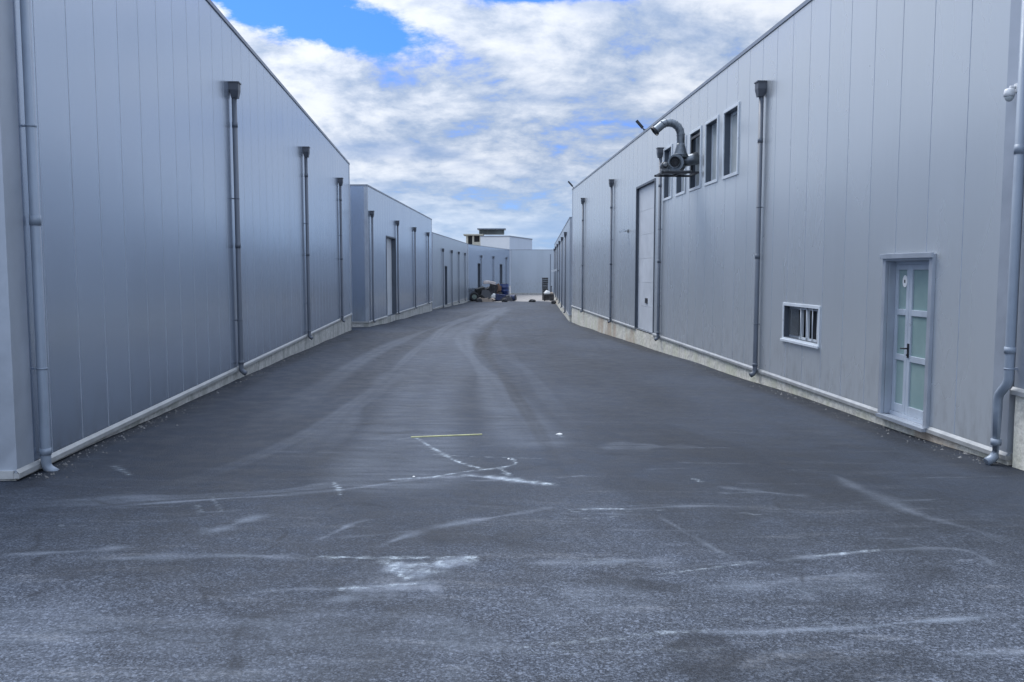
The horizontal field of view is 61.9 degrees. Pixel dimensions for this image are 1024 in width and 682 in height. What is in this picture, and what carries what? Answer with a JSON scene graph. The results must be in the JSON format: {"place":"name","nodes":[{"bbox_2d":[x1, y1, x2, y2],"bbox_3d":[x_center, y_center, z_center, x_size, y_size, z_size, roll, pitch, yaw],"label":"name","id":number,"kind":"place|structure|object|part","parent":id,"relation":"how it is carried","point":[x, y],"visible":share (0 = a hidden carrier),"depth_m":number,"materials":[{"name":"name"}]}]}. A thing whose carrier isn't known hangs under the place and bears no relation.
{"place":"outdoors","nodes":[
{"label":"outdoors","id":0,"kind":"place"},
{"bbox_2d":[463,228,505,244],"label":"concrete building","id":1,"kind":"structure","parent":0,"point":[473,239],"depth_m":233.98,"materials":[{"name":"beige concrete"}]},
{"bbox_2d":[481,289,490,298],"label":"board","id":2,"kind":"object","parent":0,"point":[486,293],"visible":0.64,"depth_m":104.54,"materials":[{"name":"metal"}]},
{"bbox_2d":[211,0,804,248],"label":"sky","id":3,"kind":"structure","parent":0,"point":[470,115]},
{"bbox_2d":[0,294,1023,681],"bbox_3d":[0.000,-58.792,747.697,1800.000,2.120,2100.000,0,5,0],"label":"ground","id":4,"kind":"structure","parent":0,"point":[666,490],"depth_m":6.71,"materials":[{"name":"grey asphalt"}]},
{"bbox_2d":[0,0,351,480],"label":"warehouse","id":5,"kind":"structure","parent":4,"relation":"on","point":[175,204],"depth_m":11.82,"materials":[{"name":"grey metal"}]},
{"bbox_2d":[350,184,432,326],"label":"warehouse","id":6,"kind":"structure","parent":4,"relation":"on","point":[391,256],"depth_m":46.70,"materials":[{"name":"grey metal"}]},
{"bbox_2d":[386,236,396,315],"bbox_3d":[-6.964,-3.675,48.363,0.302,4.440,3.340,0,5,1],"label":"loading door","id":7,"kind":"structure","parent":6,"relation":"in","point":[390,241],"depth_m":49.80,"materials":[{"name":"grey metal"}]},
{"bbox_2d":[411,434,481,437],"bbox_3d":[-0.840,1.226,11.002,0.924,0.026,0.042,-1,5,-13],"label":"strip","id":8,"kind":"object","parent":4,"relation":"on","point":[444,435],"visible":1,"depth_m":10.98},
{"bbox_2d":[432,232,467,309],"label":"warehouse","id":9,"kind":"structure","parent":4,"relation":"on","point":[449,271],"depth_m":82.50,"materials":[{"name":"grey metal"}]},
{"bbox_2d":[445,266,446,304],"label":"loading door","id":10,"kind":"structure","parent":9,"relation":"in","point":[445,266],"depth_m":81.42,"materials":[{"name":"black metal"}]},
{"bbox_2d":[470,292,478,300],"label":"tyre","id":11,"kind":"object","parent":4,"relation":"on","point":[474,296],"visible":0.95,"depth_m":104.09,"materials":[{"name":"rubber"}]},
{"bbox_2d":[467,244,509,301],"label":"warehouse","id":12,"kind":"structure","parent":4,"relation":"on","point":[485,263],"depth_m":112.48,"materials":[{"name":"grey metal"}]},
{"bbox_2d":[478,263,479,286],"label":"loading door","id":13,"kind":"structure","parent":12,"relation":"in","point":[478,263],"depth_m":109.30,"materials":[{"name":"black metal"}]},
{"bbox_2d":[500,264,501,283],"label":"loading door","id":14,"kind":"structure","parent":12,"relation":"in","point":[500,264],"depth_m":123.09,"materials":[{"name":"black metal"}]},
{"bbox_2d":[495,294,505,299],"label":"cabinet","id":15,"kind":"object","parent":4,"relation":"on","point":[498,296],"visible":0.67,"depth_m":104.24,"materials":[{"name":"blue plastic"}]},
{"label":"door","id":16,"kind":"part","parent":15,"relation":"part of","materials":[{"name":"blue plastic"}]},
{"bbox_2d":[494,295,512,300],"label":"rubbish heap","id":17,"kind":"object","parent":4,"relation":"on","point":[509,298],"visible":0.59,"depth_m":104.21,"materials":[{"name":"black plastic"}]},
{"bbox_2d":[480,236,532,248],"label":"office block","id":18,"kind":"structure","parent":4,"relation":"on","point":[509,242],"depth_m":205.56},
{"bbox_2d":[8,324,1006,681],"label":"grit","id":19,"kind":"object","parent":4,"relation":"on","point":[456,508],"visible":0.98,"depth_m":10.64,"materials":[{"name":"grey gravel"}]},
{"bbox_2d":[510,249,553,293],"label":"warehouse","id":20,"kind":"structure","parent":4,"relation":"on","point":[530,269],"depth_m":128.85,"materials":[{"name":"grey metal"}]},
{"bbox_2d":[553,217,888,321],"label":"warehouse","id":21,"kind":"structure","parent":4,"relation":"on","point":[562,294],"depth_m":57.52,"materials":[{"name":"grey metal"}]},
{"bbox_2d":[571,0,1023,464],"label":"warehouse","id":22,"kind":"structure","parent":4,"relation":"on","point":[854,154],"depth_m":13.64,"materials":[{"name":"silver metal"}]},
{"bbox_2d":[635,120,644,129],"bbox_3d":[4.451,-7.430,29.390,0.386,0.362,0.160,0,5,0],"label":"roof floodlight","id":23,"kind":"object","parent":22,"relation":"on","point":[639,124],"visible":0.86,"depth_m":29.31,"materials":[{"name":"black metal"}]},
{"bbox_2d":[634,178,655,332],"bbox_3d":[4.619,-2.880,29.355,0.152,5.050,3.164,0,5,-3],"label":"loading door","id":24,"kind":"structure","parent":22,"relation":"in","point":[645,193],"depth_m":29.65,"materials":[{"name":"grey metal"}]},
{"bbox_2d":[663,144,672,200],"bbox_3d":[4.821,-5.086,25.855,0.250,1.600,1.101,0,5,-3],"label":"window","id":25,"kind":"structure","parent":22,"relation":"in","point":[667,152],"depth_m":26.29,"materials":[{"name":"white metal"}]},
{"bbox_2d":[651,118,699,176],"bbox_3d":[4.316,-5.139,22.577,1.312,1.482,0.940,0,5,-3],"label":"exhaust fan","id":26,"kind":"object","parent":22,"relation":"attached to","point":[680,159],"visible":1,"depth_m":22.47,"materials":[{"name":"grey metal"}]},
{"bbox_2d":[675,135,685,196],"bbox_3d":[4.899,-4.954,24.250,0.250,1.600,1.121,0,5,-3],"label":"window","id":27,"kind":"structure","parent":22,"relation":"in","point":[680,182],"depth_m":24.73,"materials":[{"name":"white metal"}]},
{"bbox_2d":[688,125,706,191],"bbox_3d":[4.975,-4.826,22.695,0.250,1.600,1.161,0,5,-3],"label":"window","id":28,"kind":"structure","parent":22,"relation":"in","point":[694,181],"depth_m":23.06,"materials":[{"name":"white metal"}]},
{"bbox_2d":[704,114,724,185],"bbox_3d":[5.050,-4.701,21.170,0.250,1.600,1.141,0,5,-3],"label":"window","id":29,"kind":"structure","parent":22,"relation":"in","point":[712,125],"depth_m":21.60,"materials":[{"name":"white metal"}]},
{"bbox_2d":[722,101,739,179],"bbox_3d":[5.126,-4.571,19.596,0.250,1.600,1.181,0,5,-3],"label":"window","id":30,"kind":"structure","parent":22,"relation":"in","point":[731,116],"depth_m":20.00,"materials":[{"name":"white metal"}]},
{"bbox_2d":[780,302,820,348],"bbox_3d":[5.353,-0.306,15.523,0.310,0.735,1.762,0,5,-3],"label":"window","id":31,"kind":"structure","parent":22,"relation":"in","point":[801,322],"depth_m":15.71,"materials":[{"name":"white metal"}]},
{"bbox_2d":[876,252,935,431],"bbox_3d":[5.505,-0.027,11.740,0.330,2.350,1.391,0,5,-3],"label":"door","id":32,"kind":"structure","parent":22,"relation":"in","point":[909,290],"depth_m":11.89,"materials":[{"name":"metal"}]},
{"bbox_2d":[1003,83,1017,101],"bbox_3d":[5.456,-2.716,9.329,0.146,0.196,0.112,0,5,0],"label":"security camera","id":33,"kind":"object","parent":22,"relation":"attached to","point":[1009,93],"visible":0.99,"depth_m":9.30,"materials":[{"name":"white plastic"}]},
{"bbox_2d":[1010,195,1023,470],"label":"warehouse","id":34,"kind":"structure","parent":4,"relation":"on","point":[1017,389],"depth_m":9.31,"materials":[{"name":"silver metal"}]},
{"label":"rubbish heap","id":35,"kind":"object","parent":4,"relation":"on","visible":0},
{"bbox_2d":[474,286,484,294],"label":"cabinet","id":36,"kind":"object","parent":35,"relation":"on","point":[478,290],"visible":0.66,"depth_m":104.59,"materials":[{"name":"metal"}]},
{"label":"door","id":37,"kind":"part","parent":36,"relation":"part of","materials":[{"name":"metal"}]},
{"bbox_2d":[489,284,497,294],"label":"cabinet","id":38,"kind":"object","parent":35,"relation":"on","point":[493,288],"visible":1,"depth_m":104.67,"materials":[{"name":"metal"}]},
{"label":"door","id":39,"kind":"part","parent":38,"relation":"part of","materials":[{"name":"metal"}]},
{"bbox_2d":[500,283,508,294],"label":"drum","id":40,"kind":"object","parent":35,"relation":"on","point":[505,289],"visible":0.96,"depth_m":105.67,"materials":[{"name":"blue plastic"}]},
{"bbox_2d":[543,294,553,300],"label":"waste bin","id":41,"kind":"object","parent":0,"point":[548,296],"visible":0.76,"depth_m":105.41,"materials":[{"name":"black metal"}]},
{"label":"crate","id":42,"kind":"object","parent":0,"visible":0},
{"bbox_2d":[542,283,547,288],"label":"crate","id":43,"kind":"object","parent":42,"relation":"on","point":[544,285],"visible":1,"depth_m":109.07,"materials":[{"name":"grey plastic"}]},
{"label":"pallet","id":44,"kind":"object","parent":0,"visible":0},
{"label":"board","id":45,"kind":"object","parent":44,"relation":"on","visible":0},
{"bbox_2d":[483,281,495,284],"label":"foam mattress","id":46,"kind":"object","parent":45,"relation":"on","point":[489,282],"visible":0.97,"depth_m":105.27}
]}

